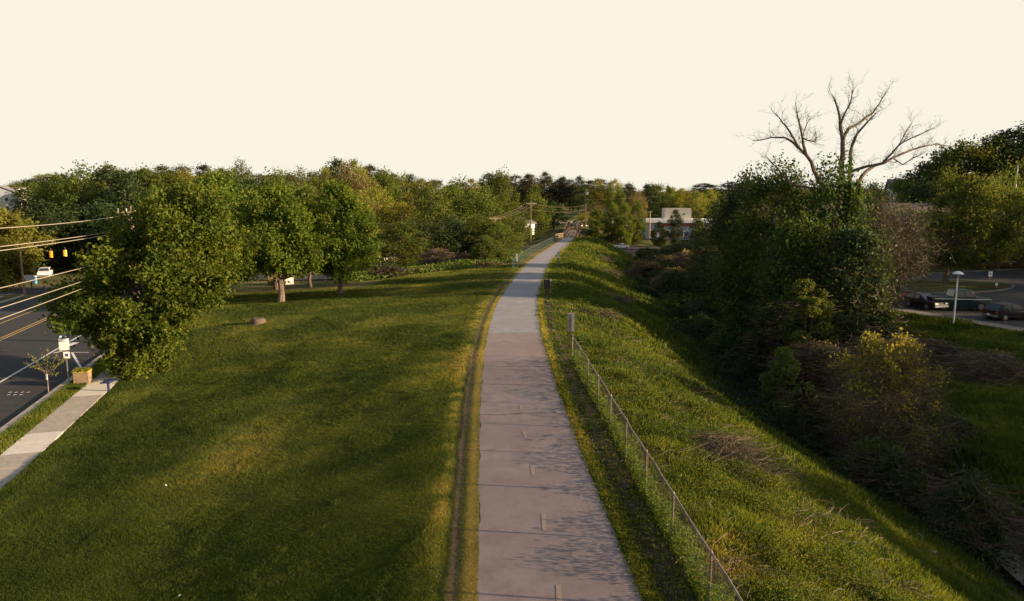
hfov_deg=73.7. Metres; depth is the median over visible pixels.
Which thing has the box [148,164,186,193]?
broadleaf tree
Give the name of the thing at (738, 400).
creek brush
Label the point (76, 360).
parking mark
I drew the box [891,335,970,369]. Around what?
thicket bush
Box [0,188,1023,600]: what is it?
ground
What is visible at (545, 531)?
trail
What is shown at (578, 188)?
broadleaf tree
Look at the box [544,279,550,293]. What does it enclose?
sign
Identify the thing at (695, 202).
broadleaf tree
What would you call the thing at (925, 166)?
broadleaf tree
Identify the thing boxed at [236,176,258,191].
broadleaf tree
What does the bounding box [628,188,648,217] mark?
broadleaf tree
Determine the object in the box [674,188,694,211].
broadleaf tree
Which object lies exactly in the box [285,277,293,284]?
utility cabinet
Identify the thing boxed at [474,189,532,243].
broadleaf tree
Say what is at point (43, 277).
overhead wire
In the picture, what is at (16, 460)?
sidewalk
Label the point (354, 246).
broadleaf tree
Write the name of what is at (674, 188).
broadleaf tree
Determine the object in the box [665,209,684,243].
broadleaf tree
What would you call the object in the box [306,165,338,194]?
broadleaf tree
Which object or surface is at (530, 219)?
utility pole
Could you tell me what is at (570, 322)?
trail sign
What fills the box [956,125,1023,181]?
broadleaf tree
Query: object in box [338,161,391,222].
broadleaf tree
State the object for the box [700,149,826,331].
overgrown tree
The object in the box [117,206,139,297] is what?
utility pole
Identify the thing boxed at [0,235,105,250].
overhead wire
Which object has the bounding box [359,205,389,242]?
broadleaf tree
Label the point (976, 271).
car park kerb
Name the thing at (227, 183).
broadleaf tree
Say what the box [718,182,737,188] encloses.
pine tree
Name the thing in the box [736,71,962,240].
bare tree
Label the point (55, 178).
pine tree
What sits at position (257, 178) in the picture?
pine tree
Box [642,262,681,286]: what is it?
creek bush
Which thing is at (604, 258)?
bramble
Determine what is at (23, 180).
broadleaf tree
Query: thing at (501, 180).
broadleaf tree
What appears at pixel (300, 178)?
broadleaf tree
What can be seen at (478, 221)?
broadleaf tree
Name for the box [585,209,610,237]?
broadleaf tree
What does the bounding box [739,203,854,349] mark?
overgrown tree
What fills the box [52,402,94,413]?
sidewalk
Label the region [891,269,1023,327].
car park
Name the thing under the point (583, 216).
broadleaf tree
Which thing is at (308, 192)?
broadleaf tree
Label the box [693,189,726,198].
broadleaf tree
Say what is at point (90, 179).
broadleaf tree
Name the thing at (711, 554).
chain link fence
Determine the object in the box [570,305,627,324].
bramble
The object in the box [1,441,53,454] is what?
sidewalk
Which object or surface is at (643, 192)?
pine tree
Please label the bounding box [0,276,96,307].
overhead wire
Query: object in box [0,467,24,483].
sidewalk
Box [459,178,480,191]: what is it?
broadleaf tree
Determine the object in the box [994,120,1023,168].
broadleaf tree
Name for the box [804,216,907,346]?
overgrown tree
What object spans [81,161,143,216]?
broadleaf tree
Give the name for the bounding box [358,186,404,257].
broadleaf tree
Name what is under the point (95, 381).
sidewalk
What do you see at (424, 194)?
broadleaf tree
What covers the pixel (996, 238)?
island tree
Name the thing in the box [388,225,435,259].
tree
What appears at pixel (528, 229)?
tree
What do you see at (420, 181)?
broadleaf tree
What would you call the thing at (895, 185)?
broadleaf tree
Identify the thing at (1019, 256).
broadleaf tree
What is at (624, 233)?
broadleaf tree
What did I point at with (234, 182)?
broadleaf tree
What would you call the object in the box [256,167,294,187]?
broadleaf tree
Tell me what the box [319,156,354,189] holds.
broadleaf tree
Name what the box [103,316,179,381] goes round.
bush
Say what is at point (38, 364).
sapling
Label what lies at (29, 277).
corner sign
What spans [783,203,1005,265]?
brown building
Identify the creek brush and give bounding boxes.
[617,262,1023,588]
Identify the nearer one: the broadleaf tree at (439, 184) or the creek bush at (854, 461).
the creek bush at (854, 461)
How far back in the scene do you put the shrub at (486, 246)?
95.94 m
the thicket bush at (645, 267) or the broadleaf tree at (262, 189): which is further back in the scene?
the thicket bush at (645, 267)
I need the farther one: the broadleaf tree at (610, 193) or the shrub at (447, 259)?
the broadleaf tree at (610, 193)
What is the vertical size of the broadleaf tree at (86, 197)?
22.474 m
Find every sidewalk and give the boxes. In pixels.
[0,452,41,468]
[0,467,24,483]
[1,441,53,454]
[15,431,63,443]
[27,421,74,433]
[40,411,84,422]
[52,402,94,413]
[63,394,102,404]
[72,385,112,396]
[84,377,120,386]
[96,371,117,377]
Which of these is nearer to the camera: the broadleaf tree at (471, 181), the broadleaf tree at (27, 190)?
the broadleaf tree at (27, 190)
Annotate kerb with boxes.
[0,295,23,303]
[0,349,109,432]
[895,307,1021,327]
[913,268,1022,274]
[926,279,1013,293]
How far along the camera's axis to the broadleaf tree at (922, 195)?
119.34 m
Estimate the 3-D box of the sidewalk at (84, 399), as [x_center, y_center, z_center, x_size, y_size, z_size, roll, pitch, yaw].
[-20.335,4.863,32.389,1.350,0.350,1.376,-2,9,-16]
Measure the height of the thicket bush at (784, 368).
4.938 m
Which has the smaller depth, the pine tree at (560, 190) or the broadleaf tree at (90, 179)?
the broadleaf tree at (90, 179)
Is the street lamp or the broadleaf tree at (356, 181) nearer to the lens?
the street lamp
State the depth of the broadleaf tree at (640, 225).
227.31 m
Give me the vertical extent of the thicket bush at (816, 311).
6.810 m
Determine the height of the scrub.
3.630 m
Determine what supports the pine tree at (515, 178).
on the ground at (462, 448)
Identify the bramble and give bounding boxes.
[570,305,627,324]
[591,253,614,262]
[594,265,626,277]
[605,293,639,305]
[666,425,808,493]
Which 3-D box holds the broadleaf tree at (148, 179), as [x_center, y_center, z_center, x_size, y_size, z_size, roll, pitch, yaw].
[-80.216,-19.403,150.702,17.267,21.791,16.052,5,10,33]
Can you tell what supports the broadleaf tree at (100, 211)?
on the ground at (462, 448)
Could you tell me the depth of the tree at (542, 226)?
235.38 m
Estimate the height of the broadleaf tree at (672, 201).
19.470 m
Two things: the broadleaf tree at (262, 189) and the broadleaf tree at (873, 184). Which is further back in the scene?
the broadleaf tree at (873, 184)
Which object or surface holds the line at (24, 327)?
on the road
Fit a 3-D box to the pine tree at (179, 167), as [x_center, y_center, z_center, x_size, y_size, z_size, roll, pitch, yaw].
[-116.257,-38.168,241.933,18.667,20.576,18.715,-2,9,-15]
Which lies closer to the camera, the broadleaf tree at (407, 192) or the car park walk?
the car park walk
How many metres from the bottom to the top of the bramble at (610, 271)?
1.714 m
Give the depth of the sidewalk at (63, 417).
29.67 m
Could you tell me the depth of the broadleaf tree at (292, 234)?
58.10 m
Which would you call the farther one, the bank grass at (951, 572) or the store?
the store
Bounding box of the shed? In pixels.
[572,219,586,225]
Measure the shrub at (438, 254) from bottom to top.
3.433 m
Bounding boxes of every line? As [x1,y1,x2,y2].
[0,315,55,340]
[0,336,78,382]
[1,314,54,337]
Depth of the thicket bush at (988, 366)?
41.02 m
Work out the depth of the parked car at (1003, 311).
58.66 m
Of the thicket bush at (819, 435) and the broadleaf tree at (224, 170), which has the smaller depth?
the thicket bush at (819, 435)
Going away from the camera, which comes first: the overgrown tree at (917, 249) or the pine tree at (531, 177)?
the overgrown tree at (917, 249)
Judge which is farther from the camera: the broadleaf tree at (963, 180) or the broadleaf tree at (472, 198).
the broadleaf tree at (472, 198)
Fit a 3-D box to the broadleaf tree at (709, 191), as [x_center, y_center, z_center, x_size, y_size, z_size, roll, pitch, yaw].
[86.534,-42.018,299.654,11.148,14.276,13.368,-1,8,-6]
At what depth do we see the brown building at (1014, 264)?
107.09 m
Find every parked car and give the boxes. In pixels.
[887,287,915,298]
[902,292,948,309]
[981,302,1023,320]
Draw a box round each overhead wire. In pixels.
[0,214,128,228]
[0,232,108,246]
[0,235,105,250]
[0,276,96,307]
[0,283,95,319]
[1,265,91,287]
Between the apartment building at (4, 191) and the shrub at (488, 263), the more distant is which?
the apartment building at (4, 191)
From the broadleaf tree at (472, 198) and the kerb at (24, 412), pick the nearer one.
the kerb at (24, 412)
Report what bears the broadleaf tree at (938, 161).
on the ground at (462, 448)
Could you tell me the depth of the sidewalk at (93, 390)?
33.73 m
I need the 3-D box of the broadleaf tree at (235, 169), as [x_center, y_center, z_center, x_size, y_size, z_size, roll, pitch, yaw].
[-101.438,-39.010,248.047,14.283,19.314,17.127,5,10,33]
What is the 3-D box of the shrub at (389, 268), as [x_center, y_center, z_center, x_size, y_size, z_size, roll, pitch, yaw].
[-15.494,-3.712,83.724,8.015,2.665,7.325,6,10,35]
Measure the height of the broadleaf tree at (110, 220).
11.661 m
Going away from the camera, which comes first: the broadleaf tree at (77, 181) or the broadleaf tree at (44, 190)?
the broadleaf tree at (44, 190)
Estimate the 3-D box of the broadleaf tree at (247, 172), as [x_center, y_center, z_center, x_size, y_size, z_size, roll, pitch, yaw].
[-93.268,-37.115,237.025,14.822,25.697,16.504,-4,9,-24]
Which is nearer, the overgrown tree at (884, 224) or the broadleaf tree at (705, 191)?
the overgrown tree at (884, 224)
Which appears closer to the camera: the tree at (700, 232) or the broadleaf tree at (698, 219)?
the tree at (700, 232)
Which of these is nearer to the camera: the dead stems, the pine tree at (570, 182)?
the dead stems
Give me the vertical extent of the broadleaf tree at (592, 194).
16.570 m
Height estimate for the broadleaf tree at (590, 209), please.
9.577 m
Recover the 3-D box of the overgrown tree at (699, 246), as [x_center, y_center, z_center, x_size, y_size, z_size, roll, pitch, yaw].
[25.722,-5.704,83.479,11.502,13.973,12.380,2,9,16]
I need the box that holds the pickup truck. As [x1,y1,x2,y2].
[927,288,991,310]
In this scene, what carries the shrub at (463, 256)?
on the ground at (462, 448)
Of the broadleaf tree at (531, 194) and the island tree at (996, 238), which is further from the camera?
the broadleaf tree at (531, 194)
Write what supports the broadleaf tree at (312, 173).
on the ground at (462, 448)
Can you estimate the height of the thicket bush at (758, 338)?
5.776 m
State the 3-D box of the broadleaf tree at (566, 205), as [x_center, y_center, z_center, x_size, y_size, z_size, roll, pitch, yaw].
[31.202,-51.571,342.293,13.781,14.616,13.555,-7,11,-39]
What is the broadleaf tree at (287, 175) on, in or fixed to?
on the ground at (462, 448)
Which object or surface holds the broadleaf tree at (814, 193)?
on the ground at (462, 448)
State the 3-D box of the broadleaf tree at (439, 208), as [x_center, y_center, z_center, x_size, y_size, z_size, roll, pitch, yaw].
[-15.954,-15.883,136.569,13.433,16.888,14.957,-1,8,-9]
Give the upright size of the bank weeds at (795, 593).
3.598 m
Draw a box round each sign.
[25,275,33,288]
[58,334,69,382]
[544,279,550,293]
[567,313,573,357]
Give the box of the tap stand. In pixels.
[100,379,116,391]
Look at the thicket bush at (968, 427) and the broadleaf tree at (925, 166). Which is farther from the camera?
the broadleaf tree at (925, 166)
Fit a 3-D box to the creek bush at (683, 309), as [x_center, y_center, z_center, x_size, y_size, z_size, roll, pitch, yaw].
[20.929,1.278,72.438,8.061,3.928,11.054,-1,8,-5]
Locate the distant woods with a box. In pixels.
[407,191,665,207]
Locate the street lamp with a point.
(958, 273)
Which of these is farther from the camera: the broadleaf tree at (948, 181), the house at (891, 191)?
the house at (891, 191)
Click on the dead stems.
(775, 570)
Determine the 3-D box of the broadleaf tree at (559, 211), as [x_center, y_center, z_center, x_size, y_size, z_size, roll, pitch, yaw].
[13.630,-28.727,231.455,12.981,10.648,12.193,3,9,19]
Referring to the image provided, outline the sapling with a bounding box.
[24,348,67,392]
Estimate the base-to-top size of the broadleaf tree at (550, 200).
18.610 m
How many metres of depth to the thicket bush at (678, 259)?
103.50 m
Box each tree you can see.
[0,196,56,292]
[2,176,70,247]
[3,218,45,256]
[5,178,40,187]
[12,198,95,272]
[14,178,59,192]
[19,174,97,259]
[31,173,59,191]
[33,177,274,364]
[35,200,108,272]
[40,158,115,246]
[40,174,79,192]
[51,199,122,261]
[63,168,88,195]
[71,168,154,221]
[77,169,103,197]
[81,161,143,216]
[87,207,137,243]
[97,163,121,175]
[105,168,133,189]
[110,162,169,208]
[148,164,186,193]
[150,164,172,175]
[169,164,193,176]
[173,167,198,188]
[183,165,262,293]
[192,162,218,182]
[210,166,227,175]
[221,166,246,191]
[225,171,243,193]
[226,156,255,190]
[232,166,326,289]
[233,177,333,301]
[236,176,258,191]
[251,173,267,183]
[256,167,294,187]
[268,171,298,183]
[283,166,315,190]
[284,173,319,195]
[287,176,341,287]
[291,176,385,293]
[304,169,321,184]
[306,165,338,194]
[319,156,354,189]
[323,158,380,223]
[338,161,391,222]
[344,158,369,193]
[357,163,393,190]
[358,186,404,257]
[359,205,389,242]
[361,222,382,268]
[367,168,401,205]
[370,165,407,249]
[370,220,431,266]
[379,200,421,241]
[380,171,420,235]
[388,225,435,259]
[397,173,425,194]
[400,178,466,240]
[409,178,436,200]
[409,217,458,254]
[413,180,438,218]
[424,178,445,191]
[427,174,481,224]
[427,182,475,241]
[427,213,476,257]
[435,181,465,193]
[445,187,508,248]
[452,216,505,254]
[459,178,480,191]
[469,180,510,221]
[472,220,529,252]
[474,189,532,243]
[477,173,494,196]
[483,164,520,224]
[494,180,525,203]
[508,174,535,206]
[512,217,532,242]
[515,219,536,242]
[516,174,541,210]
[517,183,555,240]
[522,173,540,190]
[534,170,553,209]
[534,175,563,208]
[536,215,552,230]
[541,179,569,206]
[542,200,573,230]
[551,175,570,210]
[561,184,582,210]
[565,178,574,210]
[567,174,588,212]
[573,212,596,225]
[574,180,601,209]
[582,201,605,222]
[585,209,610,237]
[586,178,610,210]
[588,178,611,207]
[603,178,624,211]
[603,201,619,242]
[609,190,628,226]
[613,203,636,245]
[615,181,640,207]
[625,198,648,243]
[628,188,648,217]
[634,182,666,217]
[635,185,655,205]
[650,221,667,246]
[652,181,669,217]
[657,184,682,217]
[664,187,684,207]
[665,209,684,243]
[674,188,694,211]
[674,198,735,297]
[683,188,709,217]
[687,183,722,192]
[688,217,705,243]
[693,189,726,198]
[694,165,785,321]
[694,226,708,241]
[697,188,719,216]
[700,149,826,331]
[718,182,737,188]
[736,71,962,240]
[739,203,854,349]
[782,150,894,322]
[783,177,812,212]
[803,182,831,202]
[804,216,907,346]
[835,179,925,319]
[861,179,885,201]
[868,194,955,307]
[869,172,934,202]
[873,202,936,305]
[879,160,945,202]
[894,178,947,202]
[909,146,967,179]
[909,171,1023,282]
[917,134,1008,191]
[918,161,966,202]
[940,170,988,194]
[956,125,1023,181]
[956,130,1023,183]
[961,165,1023,268]
[984,178,1023,268]
[993,156,1023,200]
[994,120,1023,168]
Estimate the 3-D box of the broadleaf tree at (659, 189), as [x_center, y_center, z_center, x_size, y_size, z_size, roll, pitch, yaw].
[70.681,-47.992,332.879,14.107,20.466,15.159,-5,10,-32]
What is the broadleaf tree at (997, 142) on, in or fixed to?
on the ground at (462, 448)
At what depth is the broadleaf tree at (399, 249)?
110.02 m
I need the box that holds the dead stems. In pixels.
[547,274,948,600]
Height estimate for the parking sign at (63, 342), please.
2.670 m
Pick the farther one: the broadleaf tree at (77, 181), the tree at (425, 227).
the broadleaf tree at (77, 181)
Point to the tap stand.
(107, 381)
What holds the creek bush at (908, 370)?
on the ground at (462, 448)
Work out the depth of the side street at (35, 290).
77.51 m
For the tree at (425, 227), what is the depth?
117.78 m
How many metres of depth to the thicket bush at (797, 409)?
36.24 m
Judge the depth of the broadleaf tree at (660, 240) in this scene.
230.22 m
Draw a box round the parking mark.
[71,352,81,367]
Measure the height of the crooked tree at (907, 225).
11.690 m
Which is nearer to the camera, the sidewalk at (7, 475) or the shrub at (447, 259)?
the sidewalk at (7, 475)
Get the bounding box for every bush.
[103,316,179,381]
[624,258,661,279]
[634,246,657,260]
[639,251,655,262]
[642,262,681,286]
[645,265,684,290]
[648,242,694,262]
[652,254,683,266]
[653,268,700,295]
[657,290,701,309]
[668,249,693,270]
[669,311,719,344]
[670,294,720,323]
[734,298,801,374]
[749,345,813,421]
[754,349,848,394]
[761,335,853,398]
[764,380,834,454]
[771,278,856,359]
[783,388,879,440]
[792,394,877,459]
[801,310,883,363]
[805,319,978,476]
[826,431,949,515]
[849,439,962,532]
[857,396,982,467]
[859,310,914,352]
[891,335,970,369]
[902,464,1023,585]
[928,347,1023,387]
[932,416,992,441]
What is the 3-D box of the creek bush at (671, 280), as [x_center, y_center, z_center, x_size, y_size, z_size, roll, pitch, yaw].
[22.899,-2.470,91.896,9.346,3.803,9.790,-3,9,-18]
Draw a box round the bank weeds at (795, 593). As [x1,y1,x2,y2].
[552,262,924,600]
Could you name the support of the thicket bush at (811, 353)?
on the ground at (462, 448)
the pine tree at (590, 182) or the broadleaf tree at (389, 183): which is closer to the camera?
the broadleaf tree at (389, 183)
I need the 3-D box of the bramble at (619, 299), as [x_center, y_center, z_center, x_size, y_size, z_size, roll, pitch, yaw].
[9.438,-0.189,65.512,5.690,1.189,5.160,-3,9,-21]
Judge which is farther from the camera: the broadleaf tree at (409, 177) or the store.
the broadleaf tree at (409, 177)
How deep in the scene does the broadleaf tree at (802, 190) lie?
181.41 m
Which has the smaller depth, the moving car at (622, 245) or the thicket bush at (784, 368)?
the thicket bush at (784, 368)
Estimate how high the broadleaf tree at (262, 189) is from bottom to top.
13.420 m
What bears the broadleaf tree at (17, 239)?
on the ground at (462, 448)
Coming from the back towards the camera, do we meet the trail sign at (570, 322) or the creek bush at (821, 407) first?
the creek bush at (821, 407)
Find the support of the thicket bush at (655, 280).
on the ground at (462, 448)
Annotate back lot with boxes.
[237,274,332,279]
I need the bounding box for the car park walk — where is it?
[890,307,1023,330]
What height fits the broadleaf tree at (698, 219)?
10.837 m
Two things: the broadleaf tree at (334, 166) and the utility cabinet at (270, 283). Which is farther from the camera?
the broadleaf tree at (334, 166)
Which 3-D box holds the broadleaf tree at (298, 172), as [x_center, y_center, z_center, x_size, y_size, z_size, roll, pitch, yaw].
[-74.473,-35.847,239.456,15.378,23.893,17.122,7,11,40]
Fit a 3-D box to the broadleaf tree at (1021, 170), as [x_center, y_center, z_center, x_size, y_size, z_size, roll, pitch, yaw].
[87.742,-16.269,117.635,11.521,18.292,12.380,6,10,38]
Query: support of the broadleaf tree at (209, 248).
on the ground at (462, 448)
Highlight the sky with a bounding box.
[0,0,1023,192]
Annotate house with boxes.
[519,214,536,234]
[885,179,927,202]
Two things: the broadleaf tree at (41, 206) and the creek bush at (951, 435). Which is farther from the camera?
the broadleaf tree at (41, 206)
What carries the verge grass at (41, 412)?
on the verge
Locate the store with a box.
[640,208,711,239]
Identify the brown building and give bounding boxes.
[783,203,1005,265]
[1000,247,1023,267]
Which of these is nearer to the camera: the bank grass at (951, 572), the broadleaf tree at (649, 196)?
the bank grass at (951, 572)
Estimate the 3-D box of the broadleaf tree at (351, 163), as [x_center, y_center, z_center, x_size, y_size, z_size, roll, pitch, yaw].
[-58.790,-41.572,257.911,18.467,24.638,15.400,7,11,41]
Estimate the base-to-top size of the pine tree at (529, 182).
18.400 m
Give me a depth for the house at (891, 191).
149.19 m
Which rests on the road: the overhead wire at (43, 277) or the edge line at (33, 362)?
the edge line at (33, 362)
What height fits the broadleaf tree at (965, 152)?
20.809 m
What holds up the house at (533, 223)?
on the ground at (462, 448)
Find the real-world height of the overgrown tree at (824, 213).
18.011 m
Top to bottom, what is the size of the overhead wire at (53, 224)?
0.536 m
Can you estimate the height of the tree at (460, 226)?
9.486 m
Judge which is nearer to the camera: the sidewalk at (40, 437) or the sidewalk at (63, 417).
the sidewalk at (40, 437)
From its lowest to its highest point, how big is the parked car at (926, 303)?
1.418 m
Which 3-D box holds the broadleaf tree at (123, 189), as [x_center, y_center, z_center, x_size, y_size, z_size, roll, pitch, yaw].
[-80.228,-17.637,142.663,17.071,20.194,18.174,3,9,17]
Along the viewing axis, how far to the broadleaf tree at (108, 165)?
270.54 m
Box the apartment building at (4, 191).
[0,185,20,214]
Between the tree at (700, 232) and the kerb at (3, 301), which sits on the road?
the kerb at (3, 301)
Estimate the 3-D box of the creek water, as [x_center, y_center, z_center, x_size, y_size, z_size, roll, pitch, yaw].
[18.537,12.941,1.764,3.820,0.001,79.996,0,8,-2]
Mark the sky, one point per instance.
(638, 92)
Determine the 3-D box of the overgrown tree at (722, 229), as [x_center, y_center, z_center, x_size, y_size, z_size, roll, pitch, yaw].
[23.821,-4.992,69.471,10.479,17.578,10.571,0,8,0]
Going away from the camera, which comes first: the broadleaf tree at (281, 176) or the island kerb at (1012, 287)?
the island kerb at (1012, 287)
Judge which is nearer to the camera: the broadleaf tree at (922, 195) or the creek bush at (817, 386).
the creek bush at (817, 386)
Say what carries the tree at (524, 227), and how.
on the ground at (462, 448)
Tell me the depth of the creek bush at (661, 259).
115.69 m
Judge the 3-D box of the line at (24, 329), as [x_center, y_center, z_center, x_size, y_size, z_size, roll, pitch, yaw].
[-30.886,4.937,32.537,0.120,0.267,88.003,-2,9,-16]
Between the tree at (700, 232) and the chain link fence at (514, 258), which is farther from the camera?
the tree at (700, 232)
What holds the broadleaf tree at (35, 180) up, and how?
on the ground at (462, 448)
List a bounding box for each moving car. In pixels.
[37,267,52,276]
[614,244,628,248]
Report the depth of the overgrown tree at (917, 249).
64.28 m
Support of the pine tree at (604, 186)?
on the ground at (462, 448)
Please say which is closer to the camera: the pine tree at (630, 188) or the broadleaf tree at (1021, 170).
the broadleaf tree at (1021, 170)
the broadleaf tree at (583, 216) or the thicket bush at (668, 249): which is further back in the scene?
the broadleaf tree at (583, 216)
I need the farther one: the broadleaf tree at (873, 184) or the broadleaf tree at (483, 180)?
the broadleaf tree at (483, 180)
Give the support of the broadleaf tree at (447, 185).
on the ground at (462, 448)
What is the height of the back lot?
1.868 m
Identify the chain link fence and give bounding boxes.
[512,234,557,266]
[572,334,742,600]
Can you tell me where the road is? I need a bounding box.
[0,280,142,427]
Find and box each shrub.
[360,260,413,279]
[410,265,454,272]
[415,247,455,264]
[433,257,463,266]
[452,251,470,260]
[465,259,504,266]
[467,235,510,260]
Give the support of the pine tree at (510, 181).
on the ground at (462, 448)
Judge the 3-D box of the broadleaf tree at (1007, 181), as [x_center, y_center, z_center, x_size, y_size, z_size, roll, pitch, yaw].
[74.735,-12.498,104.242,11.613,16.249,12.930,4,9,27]
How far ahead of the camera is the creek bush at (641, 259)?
133.82 m
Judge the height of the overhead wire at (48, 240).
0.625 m
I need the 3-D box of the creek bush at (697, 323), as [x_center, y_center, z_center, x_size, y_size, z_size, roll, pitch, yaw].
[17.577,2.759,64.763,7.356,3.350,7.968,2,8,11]
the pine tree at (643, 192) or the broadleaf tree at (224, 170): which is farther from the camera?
the pine tree at (643, 192)
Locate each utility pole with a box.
[18,241,25,295]
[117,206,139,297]
[526,202,534,241]
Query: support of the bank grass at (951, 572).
on the ground at (462, 448)
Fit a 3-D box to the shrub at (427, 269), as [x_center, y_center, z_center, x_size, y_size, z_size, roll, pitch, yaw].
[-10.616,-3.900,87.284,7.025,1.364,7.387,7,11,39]
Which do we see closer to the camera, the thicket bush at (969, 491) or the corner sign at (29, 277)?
the thicket bush at (969, 491)
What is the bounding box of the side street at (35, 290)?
[0,286,65,293]
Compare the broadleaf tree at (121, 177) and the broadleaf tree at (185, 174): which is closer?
the broadleaf tree at (185, 174)
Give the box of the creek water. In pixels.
[765,420,1023,584]
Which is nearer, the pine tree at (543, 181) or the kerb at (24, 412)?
the kerb at (24, 412)
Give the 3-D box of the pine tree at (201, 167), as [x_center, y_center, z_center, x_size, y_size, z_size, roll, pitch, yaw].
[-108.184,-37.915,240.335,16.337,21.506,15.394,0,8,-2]
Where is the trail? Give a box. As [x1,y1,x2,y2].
[477,238,641,600]
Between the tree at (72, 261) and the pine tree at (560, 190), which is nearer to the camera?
the tree at (72, 261)
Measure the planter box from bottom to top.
0.829 m
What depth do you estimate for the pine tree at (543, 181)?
330.84 m
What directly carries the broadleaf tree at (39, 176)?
on the ground at (462, 448)
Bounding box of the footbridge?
[563,221,582,237]
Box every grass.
[0,349,116,453]
[535,235,1023,600]
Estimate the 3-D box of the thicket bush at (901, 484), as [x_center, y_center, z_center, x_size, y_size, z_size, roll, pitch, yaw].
[16.046,7.545,28.289,4.824,3.300,4.707,-1,8,-6]
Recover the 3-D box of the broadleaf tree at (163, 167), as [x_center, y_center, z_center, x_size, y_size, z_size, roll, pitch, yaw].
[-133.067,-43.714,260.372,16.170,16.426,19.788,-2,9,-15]
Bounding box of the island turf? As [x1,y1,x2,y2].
[894,280,1011,291]
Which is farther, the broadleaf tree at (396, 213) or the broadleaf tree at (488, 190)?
the broadleaf tree at (488, 190)
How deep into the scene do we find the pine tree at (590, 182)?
334.53 m
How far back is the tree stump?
49.28 m
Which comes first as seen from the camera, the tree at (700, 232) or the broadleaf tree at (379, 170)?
the tree at (700, 232)
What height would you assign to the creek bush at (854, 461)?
3.183 m
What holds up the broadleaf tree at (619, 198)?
on the ground at (462, 448)
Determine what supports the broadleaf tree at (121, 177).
on the ground at (462, 448)
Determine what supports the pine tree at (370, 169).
on the ground at (462, 448)
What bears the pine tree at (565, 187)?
on the ground at (462, 448)
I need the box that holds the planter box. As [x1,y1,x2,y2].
[71,367,92,383]
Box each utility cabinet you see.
[267,276,277,284]
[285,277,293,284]
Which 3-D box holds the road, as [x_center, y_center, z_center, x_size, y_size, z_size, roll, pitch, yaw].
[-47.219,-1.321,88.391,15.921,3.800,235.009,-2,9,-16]
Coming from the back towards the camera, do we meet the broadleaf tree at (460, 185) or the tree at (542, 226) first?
the tree at (542, 226)
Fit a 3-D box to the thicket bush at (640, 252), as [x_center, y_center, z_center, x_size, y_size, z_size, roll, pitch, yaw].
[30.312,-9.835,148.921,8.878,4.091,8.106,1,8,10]
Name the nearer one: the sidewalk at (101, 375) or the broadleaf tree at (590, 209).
the sidewalk at (101, 375)
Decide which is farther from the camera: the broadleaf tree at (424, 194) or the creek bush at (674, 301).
the broadleaf tree at (424, 194)
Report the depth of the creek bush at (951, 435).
32.37 m
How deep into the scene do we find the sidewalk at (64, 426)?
28.32 m
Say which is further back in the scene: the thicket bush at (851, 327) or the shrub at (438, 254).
the shrub at (438, 254)
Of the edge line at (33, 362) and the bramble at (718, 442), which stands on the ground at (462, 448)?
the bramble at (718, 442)
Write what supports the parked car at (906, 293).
on the car park
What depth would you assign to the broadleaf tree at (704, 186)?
385.65 m
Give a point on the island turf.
(939, 286)
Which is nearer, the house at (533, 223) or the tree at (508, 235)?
the tree at (508, 235)
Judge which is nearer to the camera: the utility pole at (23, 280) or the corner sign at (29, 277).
the utility pole at (23, 280)
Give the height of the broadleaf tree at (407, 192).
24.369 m
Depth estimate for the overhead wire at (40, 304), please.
27.72 m
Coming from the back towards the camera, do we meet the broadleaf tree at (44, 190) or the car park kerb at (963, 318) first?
the broadleaf tree at (44, 190)
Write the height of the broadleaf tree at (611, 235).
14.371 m
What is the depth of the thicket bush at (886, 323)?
49.66 m
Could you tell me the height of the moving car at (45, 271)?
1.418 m
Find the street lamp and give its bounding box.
[952,271,963,323]
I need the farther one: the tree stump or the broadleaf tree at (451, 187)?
the broadleaf tree at (451, 187)
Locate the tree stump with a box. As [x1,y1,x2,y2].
[250,317,265,324]
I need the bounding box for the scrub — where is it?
[332,248,522,283]
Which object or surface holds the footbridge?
on the ground at (462, 448)
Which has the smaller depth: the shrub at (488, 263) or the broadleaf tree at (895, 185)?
the shrub at (488, 263)

